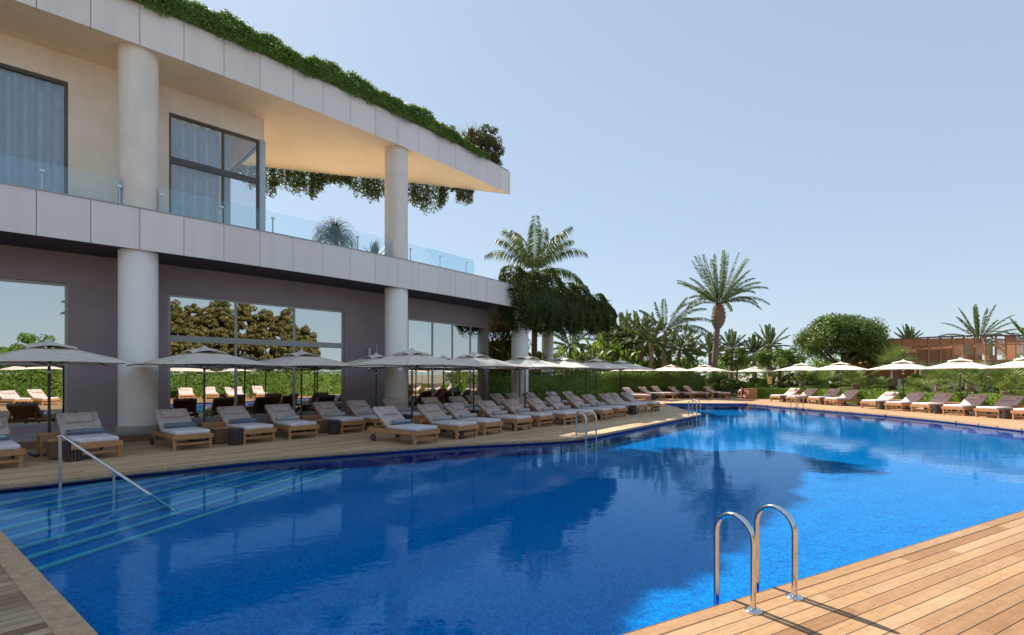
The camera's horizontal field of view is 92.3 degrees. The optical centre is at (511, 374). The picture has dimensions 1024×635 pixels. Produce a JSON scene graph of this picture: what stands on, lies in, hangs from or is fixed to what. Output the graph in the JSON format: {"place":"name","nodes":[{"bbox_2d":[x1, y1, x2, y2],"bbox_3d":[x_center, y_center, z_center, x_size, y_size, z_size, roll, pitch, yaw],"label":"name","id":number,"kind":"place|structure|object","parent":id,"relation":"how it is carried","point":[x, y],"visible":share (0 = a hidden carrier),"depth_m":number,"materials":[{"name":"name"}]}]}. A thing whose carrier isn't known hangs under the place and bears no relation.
{"place":"outdoors","nodes":[
{"label":"outdoors","id":0,"kind":"place"},
{"bbox_2d":[0,564,54,634],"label":"pool deck","id":1,"kind":"structure","parent":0,"point":[19,615],"depth_m":3.69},
{"bbox_2d":[0,530,98,634],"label":"deck edge board","id":2,"kind":"object","parent":1,"relation":"on","point":[58,613],"visible":1,"depth_m":4.00,"materials":[{"name":"stone"}]},
{"bbox_2d":[0,397,741,483],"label":"pool deck","id":3,"kind":"structure","parent":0,"point":[144,454],"depth_m":12.48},
{"bbox_2d":[0,418,24,467],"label":"sun lounger","id":4,"kind":"object","parent":3,"relation":"on","point":[10,448],"visible":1,"depth_m":9.50,"materials":[{"name":"fabric"}]},
{"bbox_2d":[44,438,66,459],"bbox_3d":[-9.725,1.594,10.598,0.460,0.418,0.460,0,0,38],"label":"slatted box","id":5,"kind":"object","parent":3,"relation":"on","point":[51,444],"visible":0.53,"depth_m":10.38,"materials":[{"name":"brown wood"}]},
{"bbox_2d":[0,339,143,456],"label":"patio umbrella","id":6,"kind":"object","parent":3,"relation":"on","point":[49,355],"visible":0.93,"depth_m":10.94,"materials":[{"name":"beige fabric"}]},
{"bbox_2d":[63,441,83,460],"bbox_3d":[-9.154,1.580,10.271,0.326,0.400,0.326,0,0,0],"label":"slatted bin","id":7,"kind":"object","parent":3,"relation":"on","point":[69,454],"visible":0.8,"depth_m":10.14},
{"bbox_2d":[53,411,122,461],"bbox_3d":[-9.573,1.326,11.042,1.965,0.949,0.920,0,0,37],"label":"sun lounger","id":8,"kind":"object","parent":3,"relation":"on","point":[75,420],"visible":0.74,"depth_m":10.98,"materials":[{"name":"fabric"}]},
{"bbox_2d":[150,408,213,450],"bbox_3d":[-8.406,1.336,12.462,1.965,0.929,0.920,0,0,40],"label":"sun lounger","id":9,"kind":"object","parent":3,"relation":"on","point":[169,415],"visible":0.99,"depth_m":12.26,"materials":[{"name":"fabric"}]},
{"bbox_2d":[126,345,278,441],"bbox_3d":[-8.450,0.497,13.500,2.800,2.605,2.800,0,0,38],"label":"patio umbrella","id":10,"kind":"object","parent":3,"relation":"on","point":[204,356],"visible":0.94,"depth_m":13.17,"materials":[{"name":"beige fabric"}]},
{"bbox_2d":[208,426,233,443],"bbox_3d":[-7.675,1.594,12.948,0.460,0.418,0.460,0,0,38],"label":"side table","id":11,"kind":"object","parent":3,"relation":"on","point":[223,434],"visible":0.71,"depth_m":12.79,"materials":[{"name":"brown wood"}]},
{"bbox_2d":[228,428,242,444],"bbox_3d":[-7.104,1.580,12.621,0.326,0.400,0.326,0,0,-7],"label":"slatted bin","id":12,"kind":"object","parent":3,"relation":"on","point":[235,436],"visible":1,"depth_m":12.49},
{"bbox_2d":[213,405,276,443],"bbox_3d":[-7.423,1.336,13.592,1.965,0.929,0.920,0,0,37],"label":"sun lounger","id":13,"kind":"object","parent":3,"relation":"on","point":[226,414],"visible":0.81,"depth_m":13.34,"materials":[{"name":"fabric"}]},
{"bbox_2d":[0,0,553,449],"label":"hotel building","id":14,"kind":"structure","parent":3,"relation":"on","point":[89,262],"depth_m":15.52,"materials":[{"name":"concrete"}]},
{"bbox_2d":[0,68,63,192],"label":"curtain","id":15,"kind":"object","parent":14,"relation":"hanging from","point":[31,119],"visible":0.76,"depth_m":13.65,"materials":[{"name":"fabric"}]},
{"bbox_2d":[0,278,67,426],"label":"window","id":16,"kind":"structure","parent":14,"relation":"in","point":[31,312],"depth_m":13.48,"materials":[{"name":"glass"}]},
{"bbox_2d":[0,63,67,193],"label":"window","id":17,"kind":"structure","parent":14,"relation":"in","point":[65,84],"depth_m":13.90,"materials":[{"name":"brown metal"}]},
{"bbox_2d":[171,118,218,221],"bbox_3d":[-10.486,-6.390,16.275,1.428,3.740,0.263,0,0,-44],"label":"curtain","id":18,"kind":"object","parent":14,"relation":"hanging from","point":[193,143],"visible":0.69,"depth_m":16.30,"materials":[{"name":"fabric"}]},
{"bbox_2d":[169,113,258,229],"bbox_3d":[-9.927,-6.380,16.486,2.652,3.794,0.113,0,0,-44],"label":"window","id":19,"kind":"structure","parent":14,"relation":"in","point":[221,172],"depth_m":16.59,"materials":[{"name":"brown metal"}]},
{"bbox_2d":[224,135,230,223],"bbox_3d":[-9.829,-6.390,16.908,0.324,3.740,0.092,0,0,0],"label":"curtain","id":20,"kind":"object","parent":14,"relation":"hanging from","point":[227,200],"visible":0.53,"depth_m":16.93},
{"bbox_2d":[168,294,343,419],"bbox_3d":[-8.816,-0.535,17.619,0.156,4.024,5.880,0,0,45],"label":"window","id":21,"kind":"structure","parent":14,"relation":"in","point":[256,331],"depth_m":17.25,"materials":[{"name":"glass"}]},
{"bbox_2d":[135,0,490,159],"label":"roof hedge","id":22,"kind":"object","parent":14,"relation":"on","point":[197,14],"visible":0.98,"depth_m":16.30,"materials":[{"name":"green plant"}]},
{"bbox_2d":[159,187,473,273],"bbox_3d":[-5.828,-4.910,18.377,0.301,0.860,12.164,0,0,43],"label":"glass balustrade","id":23,"kind":"object","parent":14,"relation":"on","point":[450,261],"visible":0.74,"depth_m":21.42,"materials":[{"name":"glass"}]},
{"bbox_2d":[309,215,358,248],"bbox_3d":[-6.683,-5.051,18.634,1.910,1.928,1.978,0,0,0],"label":"weeping plant","id":24,"kind":"object","parent":14,"relation":"on","point":[335,236],"visible":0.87,"depth_m":18.39,"materials":[{"name":"green plant"}]},
{"bbox_2d":[234,165,473,215],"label":"hanging vines","id":25,"kind":"object","parent":14,"relation":"hanging from","point":[372,191],"visible":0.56,"depth_m":22.58,"materials":[{"name":"green plant"}]},
{"bbox_2d":[408,318,485,407],"bbox_3d":[-3.048,-0.500,24.138,0.141,4.054,5.363,0,0,38],"label":"window","id":26,"kind":"structure","parent":14,"relation":"in","point":[434,338],"depth_m":23.85,"materials":[{"name":"glass"}]},
{"bbox_2d":[460,124,505,165],"bbox_3d":[-1.575,-11.017,24.118,2.364,2.358,2.460,0,0,-24],"label":"roof shrub","id":27,"kind":"object","parent":14,"relation":"on","point":[488,141],"visible":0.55,"depth_m":23.60,"materials":[{"name":"green plant"}]},
{"bbox_2d":[498,264,617,339],"bbox_3d":[3.149,-3.987,29.530,2.370,4.100,12.492,0,0,35],"label":"hanging vine","id":28,"kind":"object","parent":14,"relation":"hanging from","point":[561,307],"visible":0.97,"depth_m":27.02,"materials":[{"name":"green plant"}]},
{"bbox_2d":[261,403,318,439],"bbox_3d":[-6.563,1.336,14.473,1.965,0.929,0.920,0,0,42],"label":"sun lounger","id":29,"kind":"object","parent":3,"relation":"on","point":[273,411],"visible":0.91,"depth_m":14.14,"materials":[{"name":"fabric"}]},
{"bbox_2d":[238,349,363,431],"bbox_3d":[-6.750,0.497,15.750,2.800,2.605,2.800,0,0,36],"label":"patio umbrella","id":30,"kind":"object","parent":3,"relation":"on","point":[301,359],"visible":0.94,"depth_m":15.44,"materials":[{"name":"white fabric"}]},
{"bbox_2d":[312,401,365,433],"bbox_3d":[-5.658,1.336,15.850,1.965,0.929,0.920,0,0,39],"label":"sun lounger","id":31,"kind":"object","parent":3,"relation":"on","point":[322,408],"visible":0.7,"depth_m":15.59,"materials":[{"name":"fabric"}]},
{"bbox_2d":[0,414,699,488],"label":"deck edge board","id":32,"kind":"object","parent":3,"relation":"on","point":[75,478],"visible":0.95,"depth_m":10.92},
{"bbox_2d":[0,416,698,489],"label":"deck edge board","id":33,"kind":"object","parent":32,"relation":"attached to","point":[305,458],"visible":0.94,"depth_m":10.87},
{"bbox_2d":[574,412,596,451],"bbox_3d":[2.142,1.639,14.248,0.624,1.102,0.442,0,0,-45],"label":"pool ladder","id":34,"kind":"object","parent":32,"relation":"attached to","point":[586,444],"visible":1,"depth_m":14.16,"materials":[{"name":"metal"}]},
{"bbox_2d":[344,399,382,427],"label":"sun lounger","id":35,"kind":"object","parent":3,"relation":"on","point":[354,406],"visible":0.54,"depth_m":16.64,"materials":[{"name":"fabric"}]},
{"bbox_2d":[321,353,428,424],"bbox_3d":[-4.970,0.497,18.000,2.800,2.605,2.800,0,0,40],"label":"patio umbrella","id":36,"kind":"object","parent":3,"relation":"on","point":[373,357],"visible":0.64,"depth_m":17.79,"materials":[{"name":"white fabric"}]},
{"bbox_2d":[382,398,423,418],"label":"sun lounger","id":37,"kind":"object","parent":3,"relation":"on","point":[397,403],"visible":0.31,"depth_m":18.03,"materials":[{"name":"fabric"}]},
{"bbox_2d":[368,405,439,445],"bbox_3d":[-2.947,1.326,13.263,1.965,0.949,0.920,0,0,36],"label":"sun lounger","id":38,"kind":"object","parent":3,"relation":"on","point":[385,415],"visible":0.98,"depth_m":13.06,"materials":[{"name":"fabric"}]},
{"bbox_2d":[345,348,477,435],"bbox_3d":[-3.000,0.497,14.750,2.800,2.605,2.800,0,0,39],"label":"patio umbrella","id":39,"kind":"object","parent":3,"relation":"on","point":[411,358],"visible":0.94,"depth_m":14.37,"materials":[{"name":"beige fabric"}]},
{"bbox_2d":[414,403,478,439],"bbox_3d":[-1.973,1.336,14.458,1.965,0.929,0.920,0,0,40],"label":"sun lounger","id":40,"kind":"object","parent":3,"relation":"on","point":[429,412],"visible":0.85,"depth_m":14.14,"materials":[{"name":"fabric"}]},
{"bbox_2d":[442,402,502,435],"bbox_3d":[-1.303,1.336,15.342,1.965,0.929,0.920,0,0,37],"label":"sun lounger","id":41,"kind":"object","parent":3,"relation":"on","point":[455,410],"visible":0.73,"depth_m":15.07,"materials":[{"name":"fabric"}]},
{"bbox_2d":[416,351,529,427],"bbox_3d":[-1.320,0.497,16.900,2.800,2.605,2.800,0,0,36],"label":"patio umbrella","id":42,"kind":"object","parent":3,"relation":"on","point":[474,358],"visible":0.84,"depth_m":16.58,"materials":[{"name":"white fabric"}]},
{"bbox_2d":[488,338,510,374],"bbox_3d":[-0.440,-0.307,30.507,3.080,4.250,3.487,0,0,-24],"label":"bamboo clump","id":43,"kind":"object","parent":3,"relation":"on","point":[503,357],"visible":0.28,"depth_m":30.07,"materials":[{"name":"green plant"}]},
{"bbox_2d":[488,318,547,374],"bbox_3d":[-0.181,-1.206,31.413,5.096,4.801,3.330,0,0,0],"label":"bamboo clump","id":44,"kind":"object","parent":43,"relation":"attached to","point":[501,337],"visible":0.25,"depth_m":30.86,"materials":[{"name":"green plant"}]},
{"bbox_2d":[476,400,532,430],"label":"sun lounger","id":45,"kind":"object","parent":3,"relation":"on","point":[488,407],"visible":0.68,"depth_m":16.18,"materials":[{"name":"fabric"}]},
{"bbox_2d":[479,354,573,421],"bbox_3d":[0.500,0.497,18.900,2.800,2.605,2.800,0,0,36],"label":"patio umbrella","id":46,"kind":"object","parent":3,"relation":"on","point":[525,360],"visible":0.84,"depth_m":18.59,"materials":[{"name":"white fabric"}]},
{"bbox_2d":[501,398,553,426],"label":"sun lounger","id":47,"kind":"object","parent":3,"relation":"on","point":[511,406],"visible":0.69,"depth_m":17.44,"materials":[{"name":"fabric"}]},
{"bbox_2d":[525,397,577,424],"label":"sun lounger","id":48,"kind":"object","parent":3,"relation":"on","point":[537,404],"visible":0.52,"depth_m":18.06,"materials":[{"name":"fabric"}]},
{"bbox_2d":[516,356,604,401],"bbox_3d":[2.100,0.497,20.900,2.800,2.605,2.800,0,0,39],"label":"patio umbrella","id":49,"kind":"object","parent":3,"relation":"on","point":[563,361],"visible":0.79,"depth_m":20.54,"materials":[{"name":"white fabric"}]},
{"bbox_2d":[544,396,594,422],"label":"sun lounger","id":50,"kind":"object","parent":3,"relation":"on","point":[555,403],"visible":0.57,"depth_m":18.98,"materials":[{"name":"fabric"}]},
{"bbox_2d":[565,395,613,419],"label":"sun lounger","id":51,"kind":"object","parent":3,"relation":"on","point":[575,401],"visible":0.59,"depth_m":20.09,"materials":[{"name":"fabric"}]},
{"bbox_2d":[555,358,635,399],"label":"patio umbrella","id":52,"kind":"object","parent":3,"relation":"on","point":[599,363],"visible":0.77,"depth_m":22.83,"materials":[{"name":"white fabric"}]},
{"bbox_2d":[581,394,626,417],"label":"sun lounger","id":53,"kind":"object","parent":3,"relation":"on","point":[591,400],"visible":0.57,"depth_m":21.34,"materials":[{"name":"fabric"}]},
{"bbox_2d":[40,425,1023,634],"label":"pool floor","id":54,"kind":"structure","parent":0,"point":[616,538],"depth_m":6.64,"materials":[{"name":"blue tile"}]},
{"bbox_2d":[0,468,349,571],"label":"pool steps","id":55,"kind":"structure","parent":54,"relation":"on","point":[44,529],"depth_m":7.65,"materials":[{"name":"blue tile"}]},
{"bbox_2d":[57,434,176,510],"bbox_3d":[-6.406,1.595,7.944,2.300,1.210,0.051,0,0,11],"label":"pool handrail","id":56,"kind":"object","parent":55,"relation":"on","point":[113,470],"visible":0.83,"depth_m":7.97,"materials":[{"name":"metal"}]},
{"bbox_2d":[0,404,1023,492],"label":"pool wall","id":57,"kind":"structure","parent":54,"relation":"on","point":[359,460],"depth_m":12.27,"materials":[{"name":"blue tile"}]},
{"bbox_2d":[188,0,1023,374],"label":"sky","id":58,"kind":"structure","parent":0,"point":[865,158],"materials":[{"name":"blue"}]},
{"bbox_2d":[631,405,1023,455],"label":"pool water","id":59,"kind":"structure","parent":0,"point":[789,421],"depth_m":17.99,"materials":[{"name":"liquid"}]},
{"bbox_2d":[663,517,1023,634],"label":"pool deck","id":60,"kind":"structure","parent":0,"point":[972,584],"depth_m":3.92,"materials":[{"name":"wood"}]},
{"bbox_2d":[621,510,1023,634],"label":"deck edge board","id":61,"kind":"object","parent":60,"relation":"on","point":[679,622],"visible":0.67,"depth_m":4.29,"materials":[{"name":"stone"}]},
{"bbox_2d":[714,504,802,614],"bbox_3d":[1.984,1.639,3.991,0.624,1.102,0.442,0,0,-27],"label":"pool ladder","id":62,"kind":"object","parent":61,"relation":"attached to","point":[754,609],"visible":0.8,"depth_m":3.95,"materials":[{"name":"metal"}]},
{"bbox_2d":[706,375,988,384],"bbox_3d":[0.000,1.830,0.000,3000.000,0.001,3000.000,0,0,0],"label":"ground","id":63,"kind":"structure","parent":0,"point":[743,379],"depth_m":229.96,"materials":[{"name":"soil"}]},
{"bbox_2d":[484,215,587,373],"bbox_3d":[1.766,-4.783,35.349,7.625,13.266,4.643,0,0,0],"label":"queen palm","id":64,"kind":"object","parent":63,"relation":"on","point":[537,260],"visible":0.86,"depth_m":35.63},
{"bbox_2d":[554,333,589,373],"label":"grove palm","id":65,"kind":"object","parent":63,"relation":"on","point":[576,343],"visible":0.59,"depth_m":43.81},
{"bbox_2d":[554,344,590,374],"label":"banana plant","id":66,"kind":"object","parent":63,"relation":"on","point":[571,354],"visible":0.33,"depth_m":41.35,"materials":[{"name":"green plant"}]},
{"bbox_2d":[488,370,706,404],"bbox_3d":[6.256,0.760,35.035,21.796,2.201,4.564,0,0,-38],"label":"clipped hedge","id":67,"kind":"object","parent":63,"relation":"on","point":[579,384],"visible":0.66,"depth_m":32.38,"materials":[{"name":"green plant"}]},
{"bbox_2d":[579,341,618,374],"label":"banana plant","id":68,"kind":"object","parent":63,"relation":"on","point":[595,354],"visible":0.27,"depth_m":42.31,"materials":[{"name":"green plant"}]},
{"bbox_2d":[590,334,635,374],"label":"banana plant","id":69,"kind":"object","parent":63,"relation":"on","point":[600,339],"visible":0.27,"depth_m":44.06,"materials":[{"name":"green plant"}]},
{"bbox_2d":[609,349,655,374],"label":"banana plant","id":70,"kind":"object","parent":63,"relation":"on","point":[631,360],"visible":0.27,"depth_m":42.52,"materials":[{"name":"green plant"}]},
{"bbox_2d":[612,311,666,374],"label":"grove palm","id":71,"kind":"object","parent":63,"relation":"on","point":[634,335],"visible":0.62,"depth_m":44.88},
{"bbox_2d":[619,311,681,374],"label":"grove palm","id":72,"kind":"object","parent":63,"relation":"on","point":[652,344],"visible":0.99,"depth_m":41.89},
{"bbox_2d":[635,334,676,374],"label":"banana plant","id":73,"kind":"object","parent":63,"relation":"on","point":[658,365],"visible":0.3,"depth_m":44.62,"materials":[{"name":"green plant"}]},
{"bbox_2d":[639,297,715,374],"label":"queen palm","id":74,"kind":"object","parent":63,"relation":"on","point":[672,326],"visible":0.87,"depth_m":42.87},
{"bbox_2d":[659,322,706,371],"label":"grove palm","id":75,"kind":"object","parent":63,"relation":"on","point":[683,344],"visible":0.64,"depth_m":46.71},
{"bbox_2d":[694,332,731,386],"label":"skyline palm","id":76,"kind":"object","parent":63,"relation":"on","point":[709,348],"visible":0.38,"depth_m":59.73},
{"bbox_2d":[670,250,769,391],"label":"date palm","id":77,"kind":"object","parent":63,"relation":"on","point":[718,317],"visible":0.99,"depth_m":42.66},
{"bbox_2d":[711,374,738,396],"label":"garden shrub","id":78,"kind":"object","parent":63,"relation":"on","point":[717,381],"visible":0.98,"depth_m":38.77,"materials":[{"name":"green plant"}]},
{"bbox_2d":[720,329,748,378],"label":"skyline palm","id":79,"kind":"object","parent":63,"relation":"on","point":[732,345],"visible":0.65,"depth_m":61.73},
{"bbox_2d":[721,347,753,390],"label":"garden tree","id":80,"kind":"object","parent":63,"relation":"on","point":[742,357],"visible":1,"depth_m":43.71,"materials":[{"name":"green plant"}]},
{"bbox_2d":[734,335,775,386],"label":"skyline palm","id":81,"kind":"object","parent":63,"relation":"on","point":[753,348],"visible":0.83,"depth_m":59.71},
{"bbox_2d":[748,324,789,378],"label":"skyline palm","id":82,"kind":"object","parent":63,"relation":"on","point":[770,335],"visible":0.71,"depth_m":61.71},
{"bbox_2d":[754,347,806,387],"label":"garden tree","id":83,"kind":"object","parent":63,"relation":"on","point":[786,358],"visible":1,"depth_m":43.72,"materials":[{"name":"green plant"}]},
{"bbox_2d":[554,353,1022,384],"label":"treeline","id":84,"kind":"object","parent":63,"relation":"on","point":[818,363],"visible":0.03,"depth_m":88.39,"materials":[{"name":"green plant"}]},
{"bbox_2d":[789,371,818,389],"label":"shrub","id":85,"kind":"object","parent":63,"relation":"on","point":[806,374],"visible":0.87,"depth_m":40.82,"materials":[{"name":"green plant"}]},
{"bbox_2d":[810,370,845,388],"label":"shrub","id":86,"kind":"object","parent":63,"relation":"on","point":[827,376],"visible":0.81,"depth_m":39.74,"materials":[{"name":"green plant"}]},
{"bbox_2d":[791,312,897,386],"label":"round tree","id":87,"kind":"object","parent":63,"relation":"on","point":[829,335],"visible":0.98,"depth_m":44.05,"materials":[{"name":"green plant"}]},
{"bbox_2d":[833,370,867,389],"bbox_3d":[26.361,0.575,37.916,3.073,2.650,2.993,0,0,0],"label":"shrub","id":88,"kind":"object","parent":63,"relation":"on","point":[854,376],"visible":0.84,"depth_m":37.82,"materials":[{"name":"green plant"}]},
{"bbox_2d":[840,348,893,384],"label":"garden tree","id":89,"kind":"object","parent":63,"relation":"on","point":[859,358],"visible":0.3,"depth_m":46.41,"materials":[{"name":"green plant"}]},
{"bbox_2d":[863,375,893,391],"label":"shrub","id":90,"kind":"object","parent":63,"relation":"on","point":[876,382],"visible":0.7,"depth_m":33.29,"materials":[{"name":"green plant"}]},
{"bbox_2d":[869,342,920,390],"bbox_3d":[27.948,-0.247,35.886,3.440,4.294,3.244,0,0,-35],"label":"fan palm","id":91,"kind":"object","parent":63,"relation":"on","point":[894,354],"visible":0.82,"depth_m":35.82,"materials":[{"name":"green plant"}]},
{"bbox_2d":[894,377,934,392],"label":"shrub","id":92,"kind":"object","parent":63,"relation":"on","point":[916,384],"visible":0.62,"depth_m":29.80,"materials":[{"name":"green plant"}]},
{"bbox_2d":[845,335,1023,391],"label":"lattice pavilion","id":93,"kind":"structure","parent":63,"relation":"on","point":[928,351],"depth_m":44.95,"materials":[{"name":"wood"}]},
{"bbox_2d":[939,304,1023,377],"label":"skyline palm","id":94,"kind":"object","parent":63,"relation":"on","point":[971,329],"visible":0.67,"depth_m":55.70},
{"bbox_2d":[709,396,1023,427],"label":"pool deck","id":95,"kind":"structure","parent":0,"point":[983,419],"depth_m":23.97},
{"bbox_2d":[742,386,818,399],"bbox_3d":[19.903,1.347,36.591,1.514,0.994,5.298,0,0,-37],"label":"hedge","id":96,"kind":"object","parent":95,"relation":"on","point":[762,392],"visible":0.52,"depth_m":36.62,"materials":[{"name":"green plant"}]},
{"bbox_2d":[807,361,873,404],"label":"patio umbrella","id":97,"kind":"object","parent":95,"relation":"on","point":[841,367],"visible":0.97,"depth_m":29.25,"materials":[{"name":"white fabric"}]},
{"bbox_2d":[824,389,861,405],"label":"sun lounger","id":98,"kind":"object","parent":95,"relation":"on","point":[847,395],"visible":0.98,"depth_m":28.77,"materials":[{"name":"fabric"}]},
{"bbox_2d":[860,391,900,408],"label":"sun lounger","id":99,"kind":"object","parent":95,"relation":"on","point":[885,396],"visible":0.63,"depth_m":26.22,"materials":[{"name":"fabric"}]},
{"bbox_2d":[747,403,1023,429],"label":"deck edge board","id":100,"kind":"object","parent":95,"relation":"on","point":[998,426],"visible":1,"depth_m":21.06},
{"bbox_2d":[867,359,940,408],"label":"patio umbrella","id":101,"kind":"object","parent":95,"relation":"on","point":[903,366],"visible":0.91,"depth_m":25.48,"materials":[{"name":"white fabric"}]},
{"bbox_2d":[884,392,927,410],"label":"sun lounger","id":102,"kind":"object","parent":95,"relation":"on","point":[910,398],"visible":0.83,"depth_m":24.67,"materials":[{"name":"fabric"}]},
{"bbox_2d":[814,387,1023,412],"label":"hedge","id":103,"kind":"object","parent":95,"relation":"on","point":[864,394],"visible":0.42,"depth_m":28.29,"materials":[{"name":"green plant"}]},
{"bbox_2d":[910,392,955,412],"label":"sun lounger","id":104,"kind":"object","parent":95,"relation":"on","point":[938,398],"visible":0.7,"depth_m":23.53,"materials":[{"name":"fabric"}]},
{"bbox_2d":[912,361,966,392],"bbox_3d":[27.280,0.472,31.494,3.278,2.855,2.976,0,0,0],"label":"fan palm","id":105,"kind":"object","parent":95,"relation":"on","point":[937,375],"visible":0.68,"depth_m":31.25,"materials":[{"name":"green plant"}]},
{"bbox_2d":[919,357,1003,413],"bbox_3d":[20.750,0.497,22.750,2.800,2.605,2.800,0,0,44],"label":"patio umbrella","id":106,"kind":"object","parent":95,"relation":"on","point":[960,365],"visible":0.93,"depth_m":22.38,"materials":[{"name":"white fabric"}]},
{"bbox_2d":[935,358,996,394],"bbox_3d":[26.956,0.420,28.805,2.965,2.960,3.365,0,0,0],"label":"fan palm","id":107,"kind":"object","parent":95,"relation":"on","point":[969,384],"visible":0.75,"depth_m":28.82,"materials":[{"name":"green plant"}]},
{"bbox_2d":[941,393,990,415],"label":"sun lounger","id":108,"kind":"object","parent":95,"relation":"on","point":[970,402],"visible":0.85,"depth_m":22.01,"materials":[{"name":"fabric"}]},
{"bbox_2d":[973,362,1023,395],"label":"fan palm","id":109,"kind":"object","parent":95,"relation":"on","point":[996,374],"visible":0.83,"depth_m":26.86,"materials":[{"name":"green plant"}]},
{"bbox_2d":[974,395,1023,417],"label":"sun lounger","id":110,"kind":"object","parent":95,"relation":"on","point":[1006,401],"visible":0.86,"depth_m":20.72,"materials":[{"name":"fabric"}]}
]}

